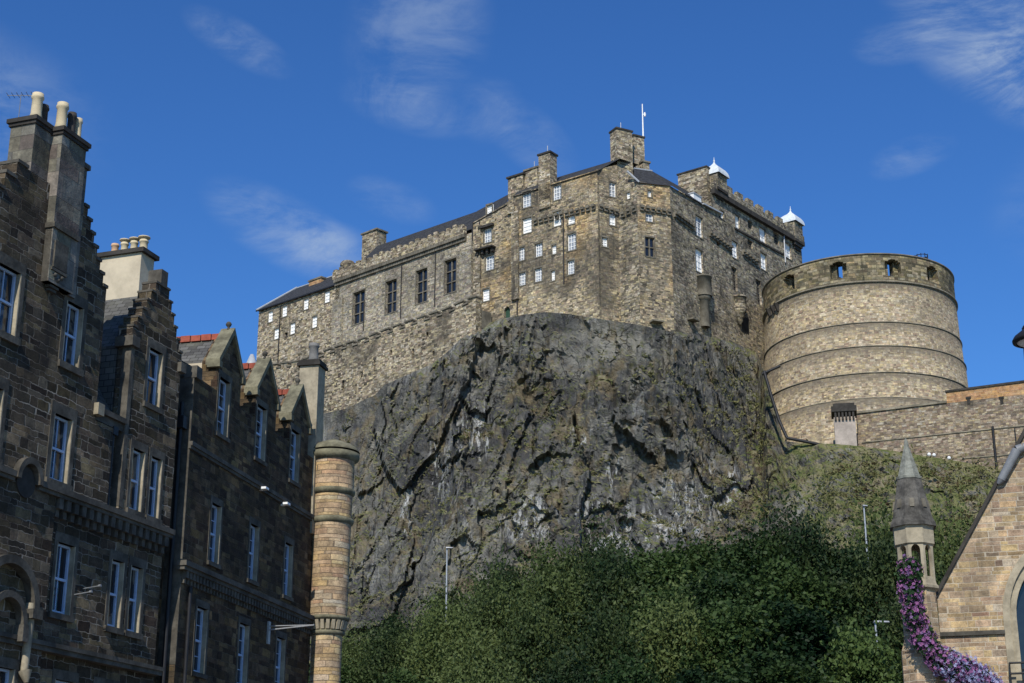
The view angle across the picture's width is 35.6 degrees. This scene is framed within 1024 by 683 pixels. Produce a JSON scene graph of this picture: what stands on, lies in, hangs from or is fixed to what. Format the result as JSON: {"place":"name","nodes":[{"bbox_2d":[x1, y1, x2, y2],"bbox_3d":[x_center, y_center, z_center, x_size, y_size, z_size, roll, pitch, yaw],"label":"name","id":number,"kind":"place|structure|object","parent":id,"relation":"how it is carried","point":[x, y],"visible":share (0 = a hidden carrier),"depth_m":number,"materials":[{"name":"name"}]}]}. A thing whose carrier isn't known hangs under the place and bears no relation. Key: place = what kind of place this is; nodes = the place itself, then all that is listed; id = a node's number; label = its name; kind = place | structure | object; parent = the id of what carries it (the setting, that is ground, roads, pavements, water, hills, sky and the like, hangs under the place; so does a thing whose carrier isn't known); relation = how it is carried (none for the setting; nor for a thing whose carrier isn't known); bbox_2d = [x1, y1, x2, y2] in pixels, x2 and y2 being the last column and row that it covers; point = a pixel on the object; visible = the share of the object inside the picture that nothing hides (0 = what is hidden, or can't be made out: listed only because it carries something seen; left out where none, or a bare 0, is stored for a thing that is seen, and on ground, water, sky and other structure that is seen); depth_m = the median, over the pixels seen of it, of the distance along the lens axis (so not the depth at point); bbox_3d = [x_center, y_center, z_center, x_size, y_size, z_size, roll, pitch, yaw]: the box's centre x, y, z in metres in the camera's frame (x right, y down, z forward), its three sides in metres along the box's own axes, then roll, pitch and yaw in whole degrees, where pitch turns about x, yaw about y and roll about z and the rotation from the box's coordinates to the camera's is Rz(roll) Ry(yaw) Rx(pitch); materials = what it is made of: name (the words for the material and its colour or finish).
{"place":"outdoors","nodes":[
{"label":"outdoors","id":0,"kind":"place"},
{"bbox_2d":[0,92,186,682],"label":"tenement building","id":1,"kind":"structure","parent":0,"point":[93,367],"depth_m":45.97,"materials":[{"name":"stone"}]},
{"bbox_2d":[0,376,9,464],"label":"window","id":2,"kind":"structure","parent":1,"relation":"in","point":[4,383],"depth_m":42.71,"materials":[{"name":"paint"}]},
{"bbox_2d":[0,656,19,682],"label":"window","id":3,"kind":"structure","parent":1,"relation":"in","point":[8,675],"depth_m":41.90,"materials":[{"name":"paint"}]},
{"bbox_2d":[0,251,26,345],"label":"window","id":4,"kind":"structure","parent":1,"relation":"in","point":[12,286],"depth_m":43.71,"materials":[{"name":"paint"}]},
{"bbox_2d":[44,400,77,490],"bbox_3d":[-12.818,2.986,45.037,0.330,2.410,1.230,-6,-20,18],"label":"window","id":5,"kind":"structure","parent":1,"relation":"in","point":[62,432],"depth_m":45.21,"materials":[{"name":"glass"}]},
{"bbox_2d":[47,531,79,622],"bbox_3d":[-12.688,6.631,44.835,0.330,2.412,1.150,-6,-20,18],"label":"window","id":6,"kind":"structure","parent":1,"relation":"in","point":[65,558],"depth_m":45.00,"materials":[{"name":"glass"}]},
{"bbox_2d":[51,668,78,682],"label":"window","id":7,"kind":"structure","parent":1,"relation":"in","point":[72,677],"depth_m":44.35,"materials":[{"name":"paint"}]},
{"bbox_2d":[57,294,88,376],"bbox_3d":[-12.796,-0.245,46.189,0.330,2.370,1.180,-6,-20,18],"label":"window","id":8,"kind":"structure","parent":1,"relation":"in","point":[74,320],"depth_m":46.36,"materials":[{"name":"paint"}]},
{"bbox_2d":[93,676,119,682],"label":"window","id":9,"kind":"structure","parent":1,"relation":"in","point":[96,679],"depth_m":46.06,"materials":[{"name":"paint"}]},
{"bbox_2d":[103,549,127,634],"bbox_3d":[-11.811,7.427,47.200,0.330,2.412,0.960,-6,-20,18],"label":"window","id":10,"kind":"structure","parent":1,"relation":"in","point":[117,572],"depth_m":47.33,"materials":[{"name":"glass"}]},
{"bbox_2d":[123,555,146,639],"bbox_3d":[-11.463,7.743,48.139,0.330,2.412,0.960,-6,-20,18],"label":"window","id":11,"kind":"structure","parent":1,"relation":"in","point":[135,592],"depth_m":48.27,"materials":[{"name":"glass"}]},
{"bbox_2d":[125,438,148,517],"bbox_3d":[-11.506,4.187,48.569,0.330,2.306,0.960,-6,-20,18],"label":"window","id":12,"kind":"structure","parent":1,"relation":"in","point":[136,485],"depth_m":48.71,"materials":[{"name":"glass"}]},
{"bbox_2d":[142,337,166,414],"bbox_3d":[-11.327,1.101,50.145,0.330,2.242,1.100,-6,-20,18],"label":"window","id":13,"kind":"structure","parent":1,"relation":"in","point":[155,363],"depth_m":50.32,"materials":[{"name":"paint"}]},
{"bbox_2d":[145,447,165,524],"bbox_3d":[-11.166,4.496,49.486,0.330,2.306,0.910,-6,-20,18],"label":"window","id":14,"kind":"structure","parent":1,"relation":"in","point":[155,476],"depth_m":49.63,"materials":[{"name":"glass"}]},
{"bbox_2d":[153,321,359,682],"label":"tenement building","id":15,"kind":"structure","parent":0,"point":[254,582],"depth_m":56.59,"materials":[{"name":"stone"}]},
{"bbox_2d":[191,598,209,678],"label":"window","id":16,"kind":"structure","parent":15,"relation":"in","point":[201,621],"depth_m":51.82,"materials":[{"name":"paint"}]},
{"bbox_2d":[207,495,223,569],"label":"window","id":17,"kind":"structure","parent":15,"relation":"in","point":[216,513],"depth_m":53.57,"materials":[{"name":"glass"}]},
{"bbox_2d":[215,369,232,443],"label":"window","id":18,"kind":"structure","parent":15,"relation":"in","point":[224,391],"depth_m":55.06,"materials":[{"name":"paint"}]},
{"bbox_2d":[235,615,250,682],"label":"window","id":19,"kind":"structure","parent":15,"relation":"in","point":[243,635],"depth_m":55.15,"materials":[{"name":"paint"}]},
{"bbox_2d":[246,516,260,586],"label":"window","id":20,"kind":"structure","parent":15,"relation":"in","point":[254,531],"depth_m":56.69,"materials":[{"name":"glass"}]},
{"bbox_2d":[253,396,268,466],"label":"window","id":21,"kind":"structure","parent":15,"relation":"in","point":[261,415],"depth_m":58.23,"materials":[{"name":"glass"}]},
{"bbox_2d":[273,630,286,682],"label":"window","id":22,"kind":"structure","parent":15,"relation":"in","point":[280,644],"depth_m":58.46,"materials":[{"name":"paint"}]},
{"bbox_2d":[281,535,294,601],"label":"window","id":23,"kind":"structure","parent":15,"relation":"in","point":[288,553],"depth_m":59.83,"materials":[{"name":"glass"}]},
{"bbox_2d":[288,422,301,488],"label":"window","id":24,"kind":"structure","parent":15,"relation":"in","point":[295,439],"depth_m":61.43,"materials":[{"name":"glass"}]},
{"bbox_2d":[0,0,1023,386],"label":"sky","id":25,"kind":"structure","parent":0,"point":[254,144],"materials":[{"name":"blue"}]},
{"bbox_2d":[309,312,1001,669],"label":"crag","id":26,"kind":"structure","parent":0,"point":[647,437],"depth_m":196.21,"materials":[{"name":"grey stone"}]},
{"bbox_2d":[256,276,335,362],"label":"barracks","id":27,"kind":"structure","parent":26,"relation":"on","point":[293,323],"depth_m":241.66,"materials":[{"name":"beige stone"}]},
{"bbox_2d":[272,295,491,412],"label":"curtain wall","id":28,"kind":"structure","parent":26,"relation":"on","point":[363,368],"depth_m":219.83,"materials":[{"name":"stone"}]},
{"bbox_2d":[331,212,475,347],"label":"great hall","id":29,"kind":"structure","parent":26,"relation":"on","point":[381,284],"depth_m":226.99,"materials":[{"name":"stone"}]},
{"bbox_2d":[351,288,365,325],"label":"window","id":30,"kind":"structure","parent":29,"relation":"in","point":[359,297],"depth_m":231.94,"materials":[{"name":"grey glass"}]},
{"bbox_2d":[384,277,397,315],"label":"window","id":31,"kind":"structure","parent":29,"relation":"in","point":[392,286],"depth_m":227.46,"materials":[{"name":"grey glass"}]},
{"bbox_2d":[414,266,427,305],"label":"window","id":32,"kind":"structure","parent":29,"relation":"in","point":[422,295],"depth_m":223.44,"materials":[{"name":"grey glass"}]},
{"bbox_2d":[443,256,456,295],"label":"window","id":33,"kind":"structure","parent":29,"relation":"in","point":[451,266],"depth_m":219.87,"materials":[{"name":"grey glass"}]},
{"bbox_2d":[445,547,452,620],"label":"lamp post","id":34,"kind":"object","parent":26,"relation":"on","point":[447,548],"visible":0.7,"depth_m":150.97,"materials":[{"name":"grey metal"}]},
{"bbox_2d":[309,344,785,669],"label":"ledge grass","id":35,"kind":"structure","parent":26,"relation":"on","point":[766,462],"depth_m":195.41,"materials":[{"name":"green plant"}]},
{"bbox_2d":[472,123,804,370],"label":"palace","id":36,"kind":"structure","parent":26,"relation":"on","point":[625,234],"depth_m":210.67,"materials":[{"name":"stone"}]},
{"bbox_2d":[482,286,489,302],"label":"window","id":37,"kind":"structure","parent":36,"relation":"in","point":[486,293],"depth_m":214.25,"materials":[{"name":"white glass"}]},
{"bbox_2d":[483,226,491,244],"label":"window","id":38,"kind":"structure","parent":36,"relation":"in","point":[488,233],"depth_m":216.88,"materials":[{"name":"white glass"}]},
{"bbox_2d":[484,252,494,271],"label":"window","id":39,"kind":"structure","parent":36,"relation":"in","point":[490,260],"depth_m":215.35,"materials":[{"name":"white glass"}]},
{"bbox_2d":[519,270,525,286],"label":"window","id":40,"kind":"structure","parent":36,"relation":"in","point":[522,277],"depth_m":211.14,"materials":[{"name":"white glass"}]},
{"bbox_2d":[521,188,531,209],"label":"window","id":41,"kind":"structure","parent":36,"relation":"in","point":[527,197],"depth_m":214.25,"materials":[{"name":"white glass"}]},
{"bbox_2d":[521,215,531,235],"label":"window","id":42,"kind":"structure","parent":36,"relation":"in","point":[527,223],"depth_m":213.05,"materials":[{"name":"white paint"}]},
{"bbox_2d":[534,240,542,258],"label":"window","id":43,"kind":"structure","parent":36,"relation":"in","point":[539,247],"depth_m":210.62,"materials":[{"name":"white glass"}]},
{"bbox_2d":[534,265,542,283],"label":"window","id":44,"kind":"structure","parent":36,"relation":"in","point":[539,272],"depth_m":209.54,"materials":[{"name":"white glass"}]},
{"bbox_2d":[552,182,561,201],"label":"window","id":45,"kind":"structure","parent":36,"relation":"in","point":[557,189],"depth_m":211.29,"materials":[{"name":"white glass"}]},
{"bbox_2d":[552,208,561,227],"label":"window","id":46,"kind":"structure","parent":36,"relation":"in","point":[558,222],"depth_m":210.00,"materials":[{"name":"white glass"}]},
{"bbox_2d":[566,258,574,275],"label":"window","id":47,"kind":"structure","parent":36,"relation":"in","point":[571,264],"depth_m":206.55,"materials":[{"name":"white glass"}]},
{"bbox_2d":[566,230,576,251],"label":"window","id":48,"kind":"structure","parent":36,"relation":"in","point":[572,238],"depth_m":207.61,"materials":[{"name":"white glass"}]},
{"bbox_2d":[608,180,616,198],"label":"window","id":49,"kind":"structure","parent":36,"relation":"in","point":[611,186],"depth_m":208.62,"materials":[{"name":"white glass"}]},
{"bbox_2d":[608,209,616,226],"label":"window","id":50,"kind":"structure","parent":36,"relation":"in","point":[611,216],"depth_m":207.20,"materials":[{"name":"white glass"}]},
{"bbox_2d":[644,235,655,258],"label":"window","id":51,"kind":"structure","parent":36,"relation":"in","point":[649,244],"depth_m":204.89,"materials":[{"name":"grey glass"}]},
{"bbox_2d":[695,212,703,239],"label":"window","id":52,"kind":"structure","parent":36,"relation":"in","point":[697,220],"depth_m":213.73,"materials":[{"name":"white glass"}]},
{"bbox_2d":[695,245,703,273],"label":"window","id":53,"kind":"structure","parent":36,"relation":"in","point":[698,267],"depth_m":211.91,"materials":[{"name":"white glass"}]},
{"bbox_2d":[731,238,738,260],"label":"window","id":54,"kind":"structure","parent":36,"relation":"in","point":[734,255],"depth_m":221.00,"materials":[{"name":"white glass"}]},
{"bbox_2d":[760,250,767,272],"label":"window","id":55,"kind":"structure","parent":36,"relation":"in","point":[762,257],"depth_m":227.57,"materials":[{"name":"white glass"}]},
{"bbox_2d":[761,365,821,444],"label":"rock pipe","id":56,"kind":"object","parent":26,"relation":"on","point":[764,372],"visible":1,"depth_m":196.46,"materials":[{"name":"black metal"}]},
{"bbox_2d":[831,402,856,445],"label":"garderobe turret","id":57,"kind":"object","parent":26,"relation":"on","point":[843,415],"visible":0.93,"depth_m":193.85,"materials":[{"name":"stone"}]},
{"bbox_2d":[762,253,967,445],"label":"round battery","id":58,"kind":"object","parent":26,"relation":"on","point":[866,332],"visible":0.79,"depth_m":205.03,"materials":[{"name":"stone"}]},
{"bbox_2d":[793,436,1003,542],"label":"scrub","id":59,"kind":"object","parent":26,"relation":"on","point":[866,470],"visible":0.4,"depth_m":184.60,"materials":[{"name":"green plant"}]},
{"bbox_2d":[825,453,981,537],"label":"dry scrub","id":60,"kind":"object","parent":26,"relation":"on","point":[888,503],"visible":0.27,"depth_m":183.62,"materials":[{"name":"plant"}]},
{"bbox_2d":[856,380,1023,468],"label":"forewall","id":61,"kind":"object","parent":26,"relation":"on","point":[984,422],"visible":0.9,"depth_m":190.26,"materials":[{"name":"stone"}]},
{"bbox_2d":[890,429,1023,682],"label":"church","id":62,"kind":"structure","parent":0,"point":[977,594],"depth_m":54.60,"materials":[{"name":"stone"}]},
{"bbox_2d":[894,554,1004,682],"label":"flower garland","id":63,"kind":"object","parent":62,"relation":"attached to","point":[952,666],"visible":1,"depth_m":51.43,"materials":[{"name":"purple plant"}]},
{"bbox_2d":[1009,661,1023,682],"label":"iron railing","id":64,"kind":"object","parent":62,"relation":"attached to","point":[1021,672],"visible":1,"depth_m":53.13,"materials":[{"name":"black metal"}]},
{"bbox_2d":[1016,582,1023,679],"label":"window","id":65,"kind":"structure","parent":62,"relation":"in","point":[1020,601],"depth_m":54.57,"materials":[{"name":"blue glass"}]},
{"bbox_2d":[1012,325,1023,351],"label":"street lamp","id":66,"kind":"object","parent":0,"point":[1018,340],"visible":1,"depth_m":21.07,"materials":[{"name":"black metal"}]},
{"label":"hillside","id":67,"kind":"structure","parent":0,"visible":0},
{"bbox_2d":[308,659,369,682],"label":"tree","id":68,"kind":"object","parent":67,"relation":"on","point":[344,673],"visible":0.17,"depth_m":131.87,"materials":[{"name":"green plant"}]},
{"bbox_2d":[341,604,397,680],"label":"tree","id":69,"kind":"object","parent":67,"relation":"on","point":[346,654],"visible":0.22,"depth_m":148.03,"materials":[{"name":"green plant"}]},
{"bbox_2d":[341,592,432,682],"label":"tree","id":70,"kind":"object","parent":67,"relation":"on","point":[386,656],"visible":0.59,"depth_m":131.28,"materials":[{"name":"green plant"}]},
{"bbox_2d":[364,598,422,656],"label":"tree","id":71,"kind":"object","parent":67,"relation":"on","point":[393,625],"visible":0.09,"depth_m":152.36,"materials":[{"name":"green plant"}]},
{"bbox_2d":[373,664,433,682],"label":"tree","id":72,"kind":"object","parent":67,"relation":"on","point":[399,677],"visible":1,"depth_m":111.67,"materials":[{"name":"green plant"}]},
{"bbox_2d":[398,564,477,656],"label":"tree","id":73,"kind":"object","parent":67,"relation":"on","point":[456,596],"visible":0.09,"depth_m":151.60,"materials":[{"name":"green plant"}]},
{"bbox_2d":[378,580,501,682],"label":"tree","id":74,"kind":"object","parent":67,"relation":"on","point":[431,634],"visible":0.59,"depth_m":127.59,"materials":[{"name":"green plant"}]},
{"bbox_2d":[424,601,516,682],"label":"tree","id":75,"kind":"object","parent":67,"relation":"on","point":[471,663],"visible":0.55,"depth_m":115.88,"materials":[{"name":"green plant"}]},
{"bbox_2d":[420,534,541,681],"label":"tree","id":76,"kind":"object","parent":67,"relation":"on","point":[492,607],"visible":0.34,"depth_m":134.23,"materials":[{"name":"green plant"}]},
{"bbox_2d":[440,613,545,682],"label":"tree","id":77,"kind":"object","parent":67,"relation":"on","point":[503,677],"visible":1,"depth_m":99.76,"materials":[{"name":"green plant"}]},
{"bbox_2d":[449,526,536,629],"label":"tree","id":78,"kind":"object","parent":67,"relation":"on","point":[507,573],"visible":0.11,"depth_m":150.97,"materials":[{"name":"green plant"}]},
{"bbox_2d":[466,576,573,682],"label":"tree","id":79,"kind":"object","parent":67,"relation":"on","point":[524,640],"visible":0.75,"depth_m":115.36,"materials":[{"name":"green plant"}]},
{"bbox_2d":[494,543,611,682],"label":"tree","id":80,"kind":"object","parent":67,"relation":"on","point":[553,588],"visible":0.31,"depth_m":133.82,"materials":[{"name":"green plant"}]},
{"bbox_2d":[507,517,607,612],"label":"tree","id":81,"kind":"object","parent":67,"relation":"on","point":[544,561],"visible":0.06,"depth_m":151.23,"materials":[{"name":"green plant"}]},
{"bbox_2d":[508,624,612,682],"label":"tree","id":82,"kind":"object","parent":67,"relation":"on","point":[564,671],"visible":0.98,"depth_m":105.50,"materials":[{"name":"green plant"}]},
{"bbox_2d":[547,479,643,603],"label":"tree","id":83,"kind":"object","parent":67,"relation":"on","point":[596,557],"visible":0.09,"depth_m":150.95,"materials":[{"name":"green plant"}]},
{"bbox_2d":[542,523,668,670],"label":"tree","id":84,"kind":"object","parent":67,"relation":"on","point":[613,582],"visible":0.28,"depth_m":133.69,"materials":[{"name":"green plant"}]},
{"bbox_2d":[557,587,670,682],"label":"tree","id":85,"kind":"object","parent":67,"relation":"on","point":[606,642],"visible":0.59,"depth_m":113.49,"materials":[{"name":"green plant"}]},
{"bbox_2d":[587,634,671,682],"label":"tree","id":86,"kind":"object","parent":67,"relation":"on","point":[634,673],"visible":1,"depth_m":100.76,"materials":[{"name":"green plant"}]},
{"bbox_2d":[595,542,697,602],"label":"tree","id":87,"kind":"object","parent":67,"relation":"on","point":[672,567],"visible":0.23,"depth_m":145.17,"materials":[{"name":"green plant"}]},
{"bbox_2d":[598,577,704,669],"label":"tree","id":88,"kind":"object","parent":67,"relation":"on","point":[669,592],"visible":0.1,"depth_m":131.01,"materials":[{"name":"green plant"}]},
{"bbox_2d":[613,535,741,682],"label":"tree","id":89,"kind":"object","parent":67,"relation":"on","point":[666,643],"visible":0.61,"depth_m":115.26,"materials":[{"name":"green plant"}]},
{"bbox_2d":[652,528,740,595],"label":"tree","id":90,"kind":"object","parent":67,"relation":"on","point":[701,549],"visible":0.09,"depth_m":151.72,"materials":[{"name":"green plant"}]},
{"bbox_2d":[665,662,736,682],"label":"tree","id":91,"kind":"object","parent":67,"relation":"on","point":[694,675],"visible":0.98,"depth_m":101.26,"materials":[{"name":"green plant"}]},
{"bbox_2d":[667,551,784,626],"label":"tree","id":92,"kind":"object","parent":67,"relation":"on","point":[721,580],"visible":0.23,"depth_m":132.25,"materials":[{"name":"green plant"}]},
{"bbox_2d":[656,575,825,682],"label":"tree","id":93,"kind":"object","parent":67,"relation":"on","point":[723,629],"visible":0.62,"depth_m":113.16,"materials":[{"name":"green plant"}]},
{"bbox_2d":[693,522,825,650],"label":"tree","id":94,"kind":"object","parent":67,"relation":"on","point":[751,558],"visible":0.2,"depth_m":145.43,"materials":[{"name":"green plant"}]},
{"bbox_2d":[718,642,856,682],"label":"tree","id":95,"kind":"object","parent":67,"relation":"on","point":[775,670],"visible":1,"depth_m":100.63,"materials":[{"name":"green plant"}]},
{"bbox_2d":[716,592,866,681],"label":"tree","id":96,"kind":"object","parent":67,"relation":"on","point":[807,629],"visible":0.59,"depth_m":113.85,"materials":[{"name":"green plant"}]},
{"bbox_2d":[738,551,852,626],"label":"tree","id":97,"kind":"object","parent":67,"relation":"on","point":[796,585],"visible":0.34,"depth_m":131.81,"materials":[{"name":"green plant"}]},
{"bbox_2d":[736,446,856,588],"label":"tree","id":98,"kind":"object","parent":67,"relation":"on","point":[814,544],"visible":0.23,"depth_m":146.71,"materials":[{"name":"green plant"}]},
{"bbox_2d":[817,576,886,638],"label":"tree","id":99,"kind":"object","parent":67,"relation":"on","point":[847,600],"visible":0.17,"depth_m":132.99,"materials":[{"name":"green plant"}]},
{"bbox_2d":[807,618,901,682],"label":"tree","id":100,"kind":"object","parent":67,"relation":"on","point":[839,647],"visible":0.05,"depth_m":114.83,"materials":[{"name":"green plant"}]},
{"bbox_2d":[810,533,899,616],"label":"tree","id":101,"kind":"object","parent":67,"relation":"on","point":[845,552],"visible":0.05,"depth_m":146.10,"materials":[{"name":"green plant"}]},
{"bbox_2d":[812,593,903,682],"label":"tree","id":102,"kind":"object","parent":67,"relation":"on","point":[861,661],"visible":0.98,"depth_m":102.12,"materials":[{"name":"green plant"}]},
{"bbox_2d":[822,500,952,655],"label":"tree","id":103,"kind":"object","parent":67,"relation":"on","point":[884,565],"visible":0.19,"depth_m":132.08,"materials":[{"name":"green plant"}]},
{"bbox_2d":[837,572,940,680],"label":"tree","id":104,"kind":"object","parent":67,"relation":"on","point":[893,625],"visible":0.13,"depth_m":115.43,"materials":[{"name":"green plant"}]},
{"bbox_2d":[886,659,902,682],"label":"tree","id":105,"kind":"object","parent":67,"relation":"on","point":[900,675],"visible":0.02,"depth_m":100.85,"materials":[{"name":"green plant"}]},
{"bbox_2d":[831,448,958,612],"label":"tree","id":106,"kind":"object","parent":67,"relation":"on","point":[874,527],"visible":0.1,"depth_m":150.84,"materials":[{"name":"green plant"}]},
{"bbox_2d":[887,457,980,574],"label":"tree","id":107,"kind":"object","parent":67,"relation":"on","point":[958,542],"visible":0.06,"depth_m":153.43,"materials":[{"name":"green plant"}]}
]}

